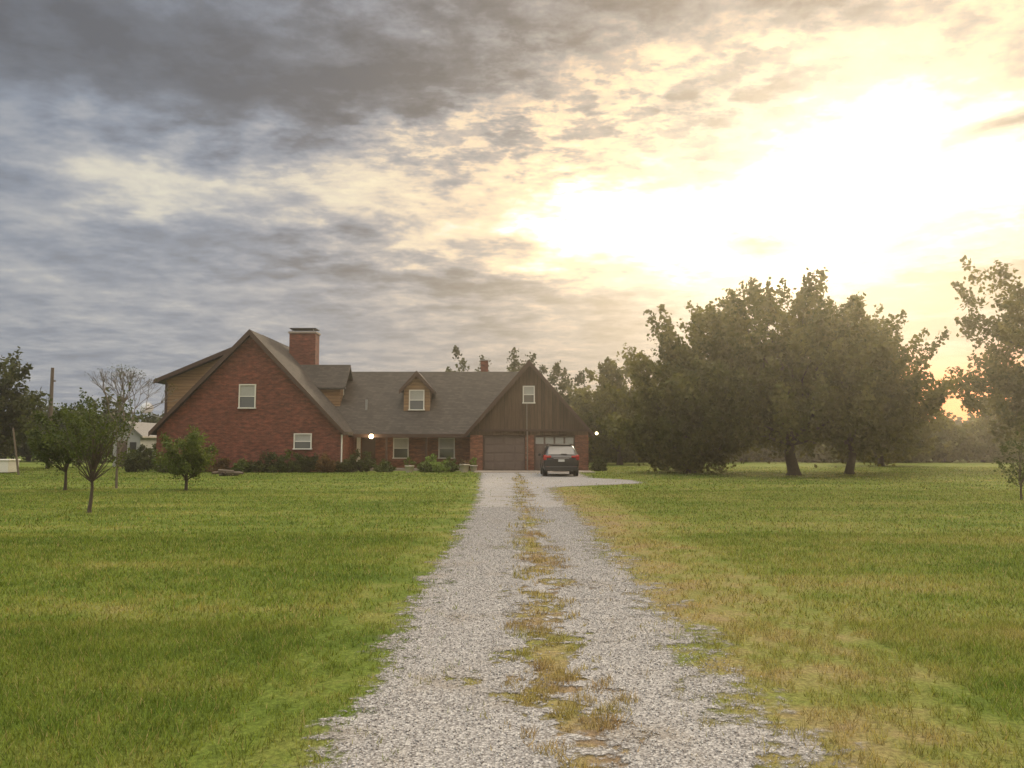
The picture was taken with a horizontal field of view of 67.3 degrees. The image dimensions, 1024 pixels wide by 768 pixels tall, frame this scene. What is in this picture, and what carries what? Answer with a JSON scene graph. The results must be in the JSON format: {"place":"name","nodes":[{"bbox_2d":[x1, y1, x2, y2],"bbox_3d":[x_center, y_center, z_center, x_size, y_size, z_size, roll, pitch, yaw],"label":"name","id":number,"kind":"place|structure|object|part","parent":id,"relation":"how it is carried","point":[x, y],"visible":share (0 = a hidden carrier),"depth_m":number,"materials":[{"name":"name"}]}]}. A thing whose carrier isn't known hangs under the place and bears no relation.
{"place":"outdoors","nodes":[
{"label":"outdoors","id":0,"kind":"place"},
{"bbox_2d":[470,435,482,470],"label":"garage pier","id":1,"kind":"structure","parent":0,"point":[476,446],"depth_m":49.82,"materials":[{"name":"brick"}]},
{"bbox_2d":[483,436,524,469],"bbox_3d":[-0.515,4.495,50.040,2.670,2.230,0.080,0,-5,0],"label":"garage door panel","id":2,"kind":"structure","parent":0,"point":[503,453],"depth_m":50.00,"materials":[{"name":"wood"}]},
{"bbox_2d":[484,463,492,468],"bbox_3d":[-1.516,5.333,49.919,0.548,0.420,0.024,0,-5,0],"label":"garage door raised panel","id":3,"kind":"object","parent":2,"relation":"attached to","point":[488,465],"visible":1,"depth_m":49.91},
{"bbox_2d":[495,463,502,468],"bbox_3d":[-0.849,5.333,49.919,0.548,0.420,0.024,0,-5,0],"label":"garage door raised panel","id":4,"kind":"object","parent":2,"relation":"attached to","point":[498,465],"visible":1,"depth_m":49.91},
{"bbox_2d":[505,463,512,468],"bbox_3d":[-0.181,5.333,49.919,0.548,0.420,0.024,0,-5,0],"label":"garage door raised panel","id":5,"kind":"object","parent":2,"relation":"attached to","point":[508,465],"visible":1,"depth_m":49.91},
{"bbox_2d":[515,463,523,468],"bbox_3d":[0.486,5.333,49.919,0.548,0.420,0.024,0,-5,0],"label":"garage door raised panel","id":6,"kind":"object","parent":2,"relation":"attached to","point":[519,465],"visible":1,"depth_m":49.91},
{"bbox_2d":[483,435,524,435],"bbox_3d":[-0.515,3.352,50.038,2.770,0.048,0.090,0,-5,0],"label":"garage door trim top","id":7,"kind":"structure","parent":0,"point":[503,435],"depth_m":49.99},
{"bbox_2d":[0,455,1023,767],"bbox_3d":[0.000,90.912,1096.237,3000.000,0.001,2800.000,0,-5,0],"label":"lawn ground","id":8,"kind":"structure","parent":0,"point":[274,755],"depth_m":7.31,"materials":[{"name":"plant"}]},
{"bbox_2d":[0,459,20,472],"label":"white storage bin","id":9,"kind":"object","parent":8,"relation":"on","point":[7,465],"visible":0.87,"depth_m":44.78,"materials":[{"name":"paint"}]},
{"bbox_2d":[12,428,19,474],"bbox_3d":[-27.619,3.743,42.836,0.555,2.618,0.116,0,-5,0],"label":"leaning post","id":10,"kind":"object","parent":8,"relation":"on","point":[16,457],"visible":0.86,"depth_m":42.80,"materials":[{"name":"brown wood"}]},
{"bbox_2d":[0,346,52,457],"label":"shade tree","id":11,"kind":"object","parent":8,"relation":"on","point":[25,406],"visible":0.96,"depth_m":50.49,"materials":[{"name":"green plant"}]},
{"bbox_2d":[45,368,55,468],"bbox_3d":[-32.951,2.425,54.980,0.402,7.202,0.309,0,-5,0],"label":"utility pole","id":12,"kind":"object","parent":8,"relation":"on","point":[52,381],"visible":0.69,"depth_m":55.05,"materials":[{"name":"brown wood"}]},
{"bbox_2d":[25,396,124,489],"bbox_3d":[-15.853,2.117,27.617,2.932,3.468,3.074,-5,-7,44],"label":"young tree","id":13,"kind":"object","parent":8,"relation":"on","point":[55,451],"visible":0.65,"depth_m":27.09,"materials":[{"name":"green plant"}]},
{"bbox_2d":[0,387,163,461],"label":"background tree line","id":14,"kind":"object","parent":8,"relation":"on","point":[24,451],"visible":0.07,"depth_m":78.94,"materials":[{"name":"green plant"}]},
{"bbox_2d":[27,382,150,512],"bbox_3d":[-9.977,1.514,18.327,2.468,3.160,2.209,2,-5,-21],"label":"young tree","id":15,"kind":"object","parent":8,"relation":"on","point":[92,477],"visible":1,"depth_m":18.22,"materials":[{"name":"green plant"}]},
{"bbox_2d":[69,435,115,465],"bbox_3d":[-31.785,4.910,58.033,2.862,2.792,3.971,4,-6,-43],"label":"shrub","id":16,"kind":"object","parent":8,"relation":"on","point":[113,457],"visible":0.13,"depth_m":57.60,"materials":[{"name":"green plant"}]},
{"bbox_2d":[109,421,156,466],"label":"white outbuilding","id":17,"kind":"structure","parent":8,"relation":"on","point":[138,437],"depth_m":59.88,"materials":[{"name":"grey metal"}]},
{"bbox_2d":[116,441,126,466],"bbox_3d":[-30.300,5.420,59.727,0.800,2.000,0.040,0,-5,0],"label":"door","id":18,"kind":"structure","parent":17,"relation":"in","point":[124,448],"depth_m":59.73,"materials":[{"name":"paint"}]},
{"bbox_2d":[129,442,135,450],"bbox_3d":[-29.450,4.872,59.772,0.500,0.700,0.040,0,-5,0],"label":"window pane","id":19,"kind":"structure","parent":17,"relation":"in","point":[132,444],"depth_m":59.76,"materials":[{"name":"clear glass"}]},
{"bbox_2d":[88,364,179,487],"bbox_3d":[-14.517,1.552,29.384,3.341,4.788,2.071,3,-5,-30],"label":"bare tree","id":20,"kind":"object","parent":8,"relation":"on","point":[131,375],"visible":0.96,"depth_m":29.10,"materials":[{"name":"brown plant"}]},
{"bbox_2d":[119,451,150,471],"bbox_3d":[-23.219,4.725,47.244,1.844,1.417,1.654,0,-5,0],"label":"shrub","id":21,"kind":"object","parent":8,"relation":"on","point":[130,465],"visible":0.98,"depth_m":46.98,"materials":[{"name":"green plant"}]},
{"bbox_2d":[123,449,153,463],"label":"shrub","id":22,"kind":"object","parent":8,"relation":"on","point":[132,450],"visible":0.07,"depth_m":55.54,"materials":[{"name":"green plant"}]},
{"bbox_2d":[122,442,155,468],"bbox_3d":[-25.642,5.005,53.765,2.424,1.901,2.834,0,-5,0],"label":"shrub","id":23,"kind":"object","parent":8,"relation":"on","point":[142,448],"visible":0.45,"depth_m":53.37,"materials":[{"name":"green plant"}]},
{"bbox_2d":[151,457,172,472],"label":"shrub","id":24,"kind":"object","parent":8,"relation":"on","point":[159,469],"visible":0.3,"depth_m":45.98,"materials":[{"name":"green plant"}]},
{"bbox_2d":[146,425,221,490],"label":"young tree","id":25,"kind":"object","parent":8,"relation":"on","point":[194,453],"visible":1,"depth_m":27.02,"materials":[{"name":"green plant"}]},
{"bbox_2d":[205,457,234,471],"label":"shrub","id":26,"kind":"object","parent":8,"relation":"on","point":[223,463],"visible":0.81,"depth_m":46.35,"materials":[{"name":"green plant"}]},
{"bbox_2d":[212,469,243,475],"bbox_3d":[-14.998,4.703,40.892,1.700,0.384,0.876,0,-5,0],"label":"log pile","id":27,"kind":"object","parent":8,"relation":"on","point":[221,472],"visible":1,"depth_m":40.61,"materials":[{"name":"brown wood"}]},
{"bbox_2d":[231,458,252,471],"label":"shrub","id":28,"kind":"object","parent":8,"relation":"on","point":[242,465],"visible":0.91,"depth_m":46.38,"materials":[{"name":"green plant"}]},
{"bbox_2d":[156,336,353,471],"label":"wing brick wall","id":29,"kind":"structure","parent":8,"relation":"on","point":[281,414],"depth_m":47.99,"materials":[{"name":"brick"}]},
{"bbox_2d":[153,347,230,383],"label":"dormer fascia","id":30,"kind":"structure","parent":29,"relation":"attached to","point":[199,362],"depth_m":50.31,"materials":[{"name":"wood"}]},
{"bbox_2d":[167,358,219,411],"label":"dormer siding wall","id":31,"kind":"structure","parent":29,"relation":"on","point":[185,382],"depth_m":50.78,"materials":[{"name":"wood"}]},
{"bbox_2d":[140,402,161,417],"bbox_3d":[-23.572,1.742,50.464,1.490,1.083,0.635,3,-6,-33],"label":"satellite dish","id":32,"kind":"object","parent":31,"relation":"attached to","point":[143,405],"visible":0.7,"depth_m":50.38,"materials":[{"name":"grey metal"}]},
{"bbox_2d":[164,383,167,414],"bbox_3d":[-22.780,1.343,50.636,0.160,2.850,0.035,0,-5,0],"label":"dormer corner board","id":33,"kind":"object","parent":31,"relation":"attached to","point":[165,405],"visible":0.64,"depth_m":50.64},
{"bbox_2d":[156,335,288,384],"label":"dormer roof","id":34,"kind":"structure","parent":29,"relation":"on","point":[163,381],"depth_m":50.81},
{"bbox_2d":[237,407,255,408],"bbox_3d":[-16.530,1.498,47.981,1.140,0.070,0.108,0,-5,0],"label":"window frame bottom","id":35,"kind":"object","parent":29,"relation":"attached to","point":[246,407],"depth_m":47.93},
{"bbox_2d":[240,397,253,406],"bbox_3d":[-16.530,0.773,48.075,0.920,1.390,0.018,0,-5,0],"label":"window glass","id":36,"kind":"object","parent":29,"relation":"attached to","point":[246,401],"visible":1,"depth_m":48.04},
{"bbox_2d":[240,385,254,395],"bbox_3d":[-16.530,0.411,48.093,0.920,0.664,0.004,0,-5,0],"label":"window blind","id":37,"kind":"object","parent":29,"relation":"attached to","point":[247,390],"depth_m":48.09,"materials":[{"name":"fabric"}]},
{"bbox_2d":[150,330,353,434],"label":"wing roof","id":38,"kind":"structure","parent":29,"relation":"on","point":[285,358],"depth_m":49.74,"materials":[{"name":"grey"}]},
{"bbox_2d":[148,329,344,436],"bbox_3d":[-16.400,-0.094,47.790,12.124,6.698,0.048,0,-5,0],"label":"wing roof rake board","id":39,"kind":"object","parent":38,"relation":"attached to","point":[270,355],"visible":1,"depth_m":47.78,"materials":[{"name":"wood"}]},
{"bbox_2d":[254,385,255,406],"bbox_3d":[-16.035,0.772,48.055,0.070,1.390,0.078,0,-5,0],"label":"window frame","id":40,"kind":"object","parent":29,"relation":"attached to","point":[255,397],"visible":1,"depth_m":48.01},
{"bbox_2d":[295,442,309,447],"bbox_3d":[-13.010,3.569,47.847,0.980,0.860,0.018,0,-5,0],"label":"window glass","id":41,"kind":"object","parent":29,"relation":"attached to","point":[302,444],"visible":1,"depth_m":47.82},
{"bbox_2d":[295,434,310,440],"bbox_3d":[-13.010,3.344,47.855,0.980,0.410,0.004,0,-5,0],"label":"window blind","id":42,"kind":"object","parent":29,"relation":"attached to","point":[302,437],"depth_m":47.85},
{"bbox_2d":[288,331,320,364],"bbox_3d":[-14.825,-1.588,54.860,1.990,4.180,1.240,0,-5,0],"label":"chimney","id":43,"kind":"object","parent":29,"relation":"attached to","point":[303,348],"depth_m":54.41,"materials":[{"name":"brick"}]},
{"bbox_2d":[290,328,319,330],"bbox_3d":[-14.825,-3.901,55.049,1.850,0.060,1.100,0,-5,0],"label":"chimney cap","id":44,"kind":"object","parent":43,"relation":"on","point":[304,329],"visible":0.93,"depth_m":54.86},
{"bbox_2d":[301,365,352,388],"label":"side dormer roof","id":45,"kind":"structure","parent":29,"relation":"on","point":[330,376],"depth_m":53.38,"materials":[{"name":"grey"}]},
{"bbox_2d":[320,389,342,405],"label":"side dormer wall","id":46,"kind":"structure","parent":29,"relation":"on","point":[334,396],"depth_m":52.62,"materials":[{"name":"wood"}]},
{"bbox_2d":[341,435,342,461],"bbox_3d":[-10.580,4.245,47.773,0.080,2.200,0.080,0,-5,0],"label":"corner downspout","id":47,"kind":"object","parent":29,"relation":"attached to","point":[341,446],"visible":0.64,"depth_m":47.78,"materials":[{"name":"white paint"}]},
{"bbox_2d":[249,449,279,472],"bbox_3d":[-14.977,4.665,46.694,1.777,1.457,2.163,-4,-6,42],"label":"shrub","id":48,"kind":"object","parent":8,"relation":"on","point":[260,466],"visible":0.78,"depth_m":46.30,"materials":[{"name":"green plant"}]},
{"bbox_2d":[267,449,306,472],"bbox_3d":[-13.607,4.647,46.613,2.299,1.482,2.280,0,-5,0],"label":"shrub","id":49,"kind":"object","parent":8,"relation":"on","point":[283,466],"visible":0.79,"depth_m":46.07,"materials":[{"name":"green plant"}]},
{"bbox_2d":[290,451,318,472],"bbox_3d":[-12.587,4.731,46.629,1.913,1.302,1.855,4,-6,-38],"label":"shrub","id":50,"kind":"object","parent":8,"relation":"on","point":[304,466],"visible":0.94,"depth_m":46.17,"materials":[{"name":"green plant"}]},
{"bbox_2d":[314,451,341,472],"bbox_3d":[-11.089,4.723,46.413,1.625,1.367,1.562,1,-5,-12],"label":"shrub","id":51,"kind":"object","parent":8,"relation":"on","point":[324,463],"visible":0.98,"depth_m":45.99,"materials":[{"name":"brown plant"}]},
{"bbox_2d":[334,458,355,472],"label":"shrub","id":52,"kind":"object","parent":8,"relation":"on","point":[343,466],"visible":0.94,"depth_m":46.57,"materials":[{"name":"green plant"}]},
{"bbox_2d":[348,449,376,471],"bbox_3d":[-9.357,4.703,47.201,2.052,1.470,1.917,0,-5,0],"label":"shrub","id":53,"kind":"object","parent":8,"relation":"on","point":[360,465],"visible":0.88,"depth_m":47.11,"materials":[{"name":"green plant"}]},
{"bbox_2d":[372,458,396,471],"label":"shrub","id":54,"kind":"object","parent":8,"relation":"on","point":[383,466],"visible":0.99,"depth_m":46.94,"materials":[{"name":"green plant"}]},
{"bbox_2d":[403,456,416,472],"bbox_3d":[-6.249,4.868,46.566,0.860,0.963,0.642,-2,-5,27],"label":"flower pot","id":55,"kind":"object","parent":8,"relation":"on","point":[409,468],"visible":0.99,"depth_m":46.43,"materials":[{"name":"ceramic"}]},
{"bbox_2d":[353,437,469,467],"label":"wall","id":56,"kind":"structure","parent":8,"relation":"on","point":[417,449],"depth_m":51.81,"materials":[{"name":"brick"}]},
{"bbox_2d":[356,437,360,461],"bbox_3d":[-10.325,4.520,51.764,0.250,1.900,0.060,0,-5,0],"label":"front door sidelight","id":57,"kind":"object","parent":56,"relation":"attached to","point":[358,444],"visible":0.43,"depth_m":51.77,"materials":[{"name":"white paint"}]},
{"bbox_2d":[362,437,375,467],"bbox_3d":[-9.650,4.595,51.758,0.900,2.050,0.060,0,-5,0],"label":"front door","id":58,"kind":"structure","parent":56,"relation":"attached to","point":[368,444],"depth_m":51.76,"materials":[{"name":"wood"}]},
{"bbox_2d":[394,439,407,447],"bbox_3d":[-7.475,3.994,51.815,0.910,0.602,0.004,0,-5,0],"label":"window blind","id":59,"kind":"object","parent":56,"relation":"attached to","point":[400,443],"depth_m":51.81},
{"bbox_2d":[394,449,407,457],"bbox_3d":[-7.475,4.323,51.799,0.910,1.260,0.018,0,-5,0],"label":"window glass","id":60,"kind":"object","parent":56,"relation":"attached to","point":[400,453],"visible":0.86,"depth_m":51.76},
{"bbox_2d":[335,372,517,436],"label":"roof","id":61,"kind":"structure","parent":56,"relation":"on","point":[461,402],"depth_m":52.87,"materials":[{"name":"grey"}]},
{"bbox_2d":[352,434,464,436],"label":"eave fascia","id":62,"kind":"structure","parent":61,"relation":"attached to","point":[410,435],"depth_m":50.11,"materials":[{"name":"wood"}]},
{"bbox_2d":[404,376,431,410],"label":"front dormer wall","id":63,"kind":"structure","parent":61,"relation":"on","point":[416,383],"depth_m":52.23,"materials":[{"name":"wood"}]},
{"bbox_2d":[410,391,422,399],"bbox_3d":[-6.460,0.763,52.178,0.900,0.602,0.004,0,-5,0],"label":"window blind","id":64,"kind":"object","parent":63,"relation":"attached to","point":[416,395],"depth_m":52.17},
{"bbox_2d":[410,400,422,408],"bbox_3d":[-6.460,1.091,52.163,0.900,1.260,0.018,0,-5,0],"label":"window glass","id":65,"kind":"object","parent":63,"relation":"attached to","point":[416,404],"visible":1,"depth_m":52.13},
{"bbox_2d":[401,371,435,392],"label":"front dormer roof","id":66,"kind":"structure","parent":61,"relation":"on","point":[425,380],"depth_m":53.30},
{"bbox_2d":[399,370,433,393],"bbox_3d":[-6.460,-0.113,52.005,2.344,1.614,0.048,0,-5,0],"label":"front dormer roof rake board","id":67,"kind":"object","parent":66,"relation":"attached to","point":[419,376],"visible":1,"depth_m":51.98,"materials":[{"name":"wood"}]},
{"bbox_2d":[481,361,487,371],"bbox_3d":[-2.075,-0.537,58.035,0.550,2.400,0.600,0,-5,0],"label":"chimney","id":68,"kind":"object","parent":61,"relation":"on","point":[484,366],"visible":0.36,"depth_m":57.80,"materials":[{"name":"red brick"}]},
{"bbox_2d":[439,439,453,447],"bbox_3d":[-4.400,3.994,51.815,0.960,0.602,0.004,0,-5,0],"label":"window blind","id":69,"kind":"object","parent":56,"relation":"attached to","point":[446,443],"depth_m":51.81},
{"bbox_2d":[439,449,453,457],"bbox_3d":[-4.400,4.323,51.799,0.960,1.260,0.018,0,-5,0],"label":"window glass","id":70,"kind":"object","parent":56,"relation":"attached to","point":[444,453],"visible":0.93,"depth_m":51.76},
{"bbox_2d":[363,468,469,470],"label":"porch floor","id":71,"kind":"structure","parent":8,"relation":"on","point":[404,469],"depth_m":49.72,"materials":[{"name":"concrete"}]},
{"bbox_2d":[425,437,426,462],"bbox_3d":[-5.600,4.474,50.212,0.120,2.060,0.120,0,-5,0],"label":"porch post","id":72,"kind":"object","parent":71,"relation":"on","point":[425,447],"visible":0.64,"depth_m":50.18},
{"bbox_2d":[417,460,432,471],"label":"garden plant","id":73,"kind":"object","parent":8,"relation":"on","point":[422,466],"visible":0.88,"depth_m":46.76,"materials":[{"name":"green plant"}]},
{"bbox_2d":[425,454,440,469],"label":"garden plant","id":74,"kind":"object","parent":8,"relation":"on","point":[433,457],"visible":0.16,"depth_m":48.02,"materials":[{"name":"green plant"}]},
{"bbox_2d":[430,460,450,471],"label":"garden plant","id":75,"kind":"object","parent":8,"relation":"on","point":[437,467],"visible":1,"depth_m":46.45,"materials":[{"name":"green plant"}]},
{"bbox_2d":[441,456,459,471],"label":"garden plant","id":76,"kind":"object","parent":8,"relation":"on","point":[453,466],"visible":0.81,"depth_m":47.11,"materials":[{"name":"green plant"}]},
{"bbox_2d":[458,458,470,471],"bbox_3d":[-2.949,4.965,47.077,0.915,0.853,0.765,2,-5,-26],"label":"flower pot","id":77,"kind":"object","parent":8,"relation":"on","point":[464,467],"visible":0.99,"depth_m":46.84,"materials":[{"name":"ceramic"}]},
{"bbox_2d":[469,457,477,471],"bbox_3d":[-2.421,5.022,48.197,0.542,0.921,0.731,0,-5,0],"label":"flower pot","id":78,"kind":"object","parent":8,"relation":"on","point":[473,467],"visible":0.94,"depth_m":48.00,"materials":[{"name":"ceramic"}]},
{"bbox_2d":[43,410,987,429],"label":"distant woods","id":79,"kind":"object","parent":8,"relation":"on","point":[958,421],"depth_m":138.88,"materials":[{"name":"green plant"}]},
{"bbox_2d":[445,345,594,454],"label":"background tree line","id":80,"kind":"object","parent":8,"relation":"on","point":[556,371],"visible":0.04,"depth_m":73.24,"materials":[{"name":"green plant"}]},
{"bbox_2d":[474,470,594,472],"bbox_3d":[1.350,5.469,47.889,7.300,0.080,3.550,0,-5,0],"label":"concrete apron","id":81,"kind":"object","parent":8,"relation":"on","point":[513,471],"visible":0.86,"depth_m":47.35,"materials":[{"name":"concrete"}]},
{"bbox_2d":[588,455,607,470],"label":"shrub","id":82,"kind":"object","parent":8,"relation":"on","point":[599,464],"visible":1,"depth_m":49.13,"materials":[{"name":"green plant"}]},
{"bbox_2d":[564,356,664,464],"bbox_3d":[9.279,2.324,65.827,9.360,9.263,9.949,0,-5,0],"label":"shade tree","id":83,"kind":"object","parent":8,"relation":"on","point":[590,412],"visible":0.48,"depth_m":64.89,"materials":[{"name":"green plant"}]},
{"bbox_2d":[594,301,778,473],"bbox_3d":[10.576,0.227,46.042,11.415,10.316,9.254,0,-5,0],"label":"maple tree","id":84,"kind":"object","parent":8,"relation":"on","point":[675,437],"visible":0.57,"depth_m":44.31,"materials":[{"name":"green plant"}]},
{"bbox_2d":[649,267,910,475],"bbox_3d":[14.739,-0.678,42.173,14.149,11.404,13.232,0,-5,0],"label":"maple tree","id":85,"kind":"object","parent":8,"relation":"on","point":[775,385],"visible":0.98,"depth_m":39.37,"materials":[{"name":"green plant"}]},
{"bbox_2d":[565,377,1023,462],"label":"background tree line","id":86,"kind":"object","parent":8,"relation":"on","point":[967,441],"visible":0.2,"depth_m":75.29,"materials":[{"name":"plant"}]},
{"bbox_2d":[790,294,962,473],"bbox_3d":[19.697,-0.116,43.569,10.030,10.511,9.328,-4,-6,39],"label":"maple tree","id":87,"kind":"object","parent":8,"relation":"on","point":[907,393],"visible":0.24,"depth_m":41.95,"materials":[{"name":"green plant"}]},
{"bbox_2d":[823,379,948,465],"bbox_3d":[30.024,2.913,61.818,9.558,7.490,8.992,0,-5,0],"label":"shade tree","id":88,"kind":"object","parent":8,"relation":"on","point":[923,439],"visible":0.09,"depth_m":60.58,"materials":[{"name":"green plant"}]},
{"bbox_2d":[941,254,1023,449],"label":"shade tree","id":89,"kind":"object","parent":8,"relation":"on","point":[1005,379],"visible":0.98,"depth_m":46.45,"materials":[{"name":"green plant"}]},
{"bbox_2d":[991,422,1023,499],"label":"sapling","id":90,"kind":"object","parent":8,"relation":"on","point":[1020,465],"visible":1,"depth_m":22.56,"materials":[{"name":"green plant"}]},
{"bbox_3d":[1.120,1.391,55.520,8.300,4.952,11.700,0,-5,0],"label":"garage","id":91,"kind":"object","parent":8,"relation":"on","visible":0},
{"bbox_2d":[524,395,533,401],"bbox_3d":[1.090,0.693,50.038,0.640,1.010,0.018,0,-5,0],"label":"window glass","id":92,"kind":"object","parent":91,"relation":"attached to","point":[528,398],"visible":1,"depth_m":50.01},
{"bbox_2d":[0,0,1023,422],"label":"sky","id":93,"kind":"structure","parent":0,"point":[405,183],"materials":[{"name":"grey"}]},
{"bbox_2d":[527,431,527,469],"bbox_3d":[0.990,4.307,49.760,0.080,2.500,0.090,0,-5,0],"label":"garage downspout","id":94,"kind":"object","parent":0,"point":[527,450],"visible":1,"depth_m":49.72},
{"bbox_2d":[470,431,587,434],"bbox_3d":[1.115,3.181,50.106,7.670,0.300,0.398,0,-5,0],"label":"garage header","id":95,"kind":"object","parent":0,"point":[529,432],"visible":0.86,"depth_m":49.90},
{"bbox_2d":[524,387,533,393],"bbox_3d":[1.090,0.428,50.049,0.640,0.482,0.004,0,-5,0],"label":"window blind","id":96,"kind":"object","parent":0,"point":[528,390],"depth_m":50.05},
{"bbox_2d":[473,366,585,428],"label":"garage gable boards","id":97,"kind":"object","parent":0,"point":[548,409],"visible":0.64,"depth_m":49.97,"materials":[{"name":"wood"}]},
{"bbox_2d":[465,360,593,436],"bbox_3d":[1.120,0.956,49.660,8.324,5.067,0.048,0,-5,0],"label":"garage roof rake board","id":98,"kind":"object","parent":97,"relation":"attached to","point":[517,376],"visible":1,"depth_m":49.65,"materials":[{"name":"wood"}]},
{"bbox_2d":[472,429,586,430],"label":"garage gable trim","id":99,"kind":"structure","parent":97,"relation":"attached to","point":[529,430],"depth_m":49.82,"materials":[{"name":"wood"}]},
{"bbox_2d":[525,435,533,469],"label":"garage pier","id":100,"kind":"structure","parent":0,"point":[530,452],"depth_m":49.80,"materials":[{"name":"brick"}]},
{"bbox_2d":[534,436,534,469],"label":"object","id":101,"kind":"structure","parent":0,"point":[534,452],"depth_m":49.90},
{"bbox_2d":[536,437,543,443],"bbox_3d":[1.792,3.689,50.053,0.525,0.420,0.024,0,-5,0],"label":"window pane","id":102,"kind":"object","parent":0,"point":[539,440],"visible":1,"depth_m":50.04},
{"bbox_2d":[535,436,573,469],"bbox_3d":[2.760,4.495,50.040,2.580,2.230,0.080,0,-5,0],"label":"garage door panel","id":103,"kind":"structure","parent":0,"point":[544,444],"depth_m":50.05,"materials":[{"name":"wood"}]},
{"bbox_2d":[536,454,541,460],"bbox_3d":[1.792,4.785,49.963,0.525,0.420,0.024,0,-5,0],"label":"garage door raised panel","id":104,"kind":"object","parent":103,"relation":"attached to","point":[538,458],"visible":0.51,"depth_m":49.95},
{"bbox_2d":[545,437,553,443],"bbox_3d":[2.438,3.689,50.053,0.525,0.420,0.024,0,-5,0],"label":"garage door raised panel","id":105,"kind":"object","parent":103,"relation":"attached to","point":[549,440],"visible":1,"depth_m":50.04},
{"bbox_2d":[534,435,574,435],"bbox_3d":[2.760,3.352,50.038,2.680,0.048,0.090,0,-5,0],"label":"garage door trim top","id":106,"kind":"structure","parent":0,"point":[554,435],"depth_m":49.99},
{"bbox_2d":[555,437,562,443],"bbox_3d":[3.083,3.689,50.053,0.525,0.420,0.024,0,-5,0],"label":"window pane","id":107,"kind":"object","parent":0,"point":[558,440],"visible":1,"depth_m":50.04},
{"bbox_2d":[565,437,572,443],"bbox_3d":[3.728,3.689,50.053,0.525,0.420,0.024,0,-5,0],"label":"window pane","id":108,"kind":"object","parent":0,"point":[568,440],"visible":0.95,"depth_m":50.04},
{"bbox_2d":[304,473,858,767],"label":"gravel driveway","id":109,"kind":"structure","parent":0,"point":[493,486],"depth_m":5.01,"materials":[{"name":"gravel"}]},
{"bbox_2d":[538,443,578,475],"bbox_3d":[2.550,4.106,42.028,2.200,1.745,4.745,0,-5,0],"label":"parked car","id":110,"kind":"object","parent":109,"relation":"on","point":[560,457],"visible":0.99,"depth_m":39.79,"materials":[{"name":"black paint"}]},
{"bbox_3d":[2.550,3.447,40.010,1.360,0.450,0.282,0,-5,0],"label":"rear window","id":111,"kind":"part","parent":110,"relation":"part of","materials":[{"name":"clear glass"}]},
{"bbox_2d":[575,435,588,469],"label":"garage pier","id":112,"kind":"structure","parent":0,"point":[581,444],"depth_m":49.81,"materials":[{"name":"brick"}]}
]}

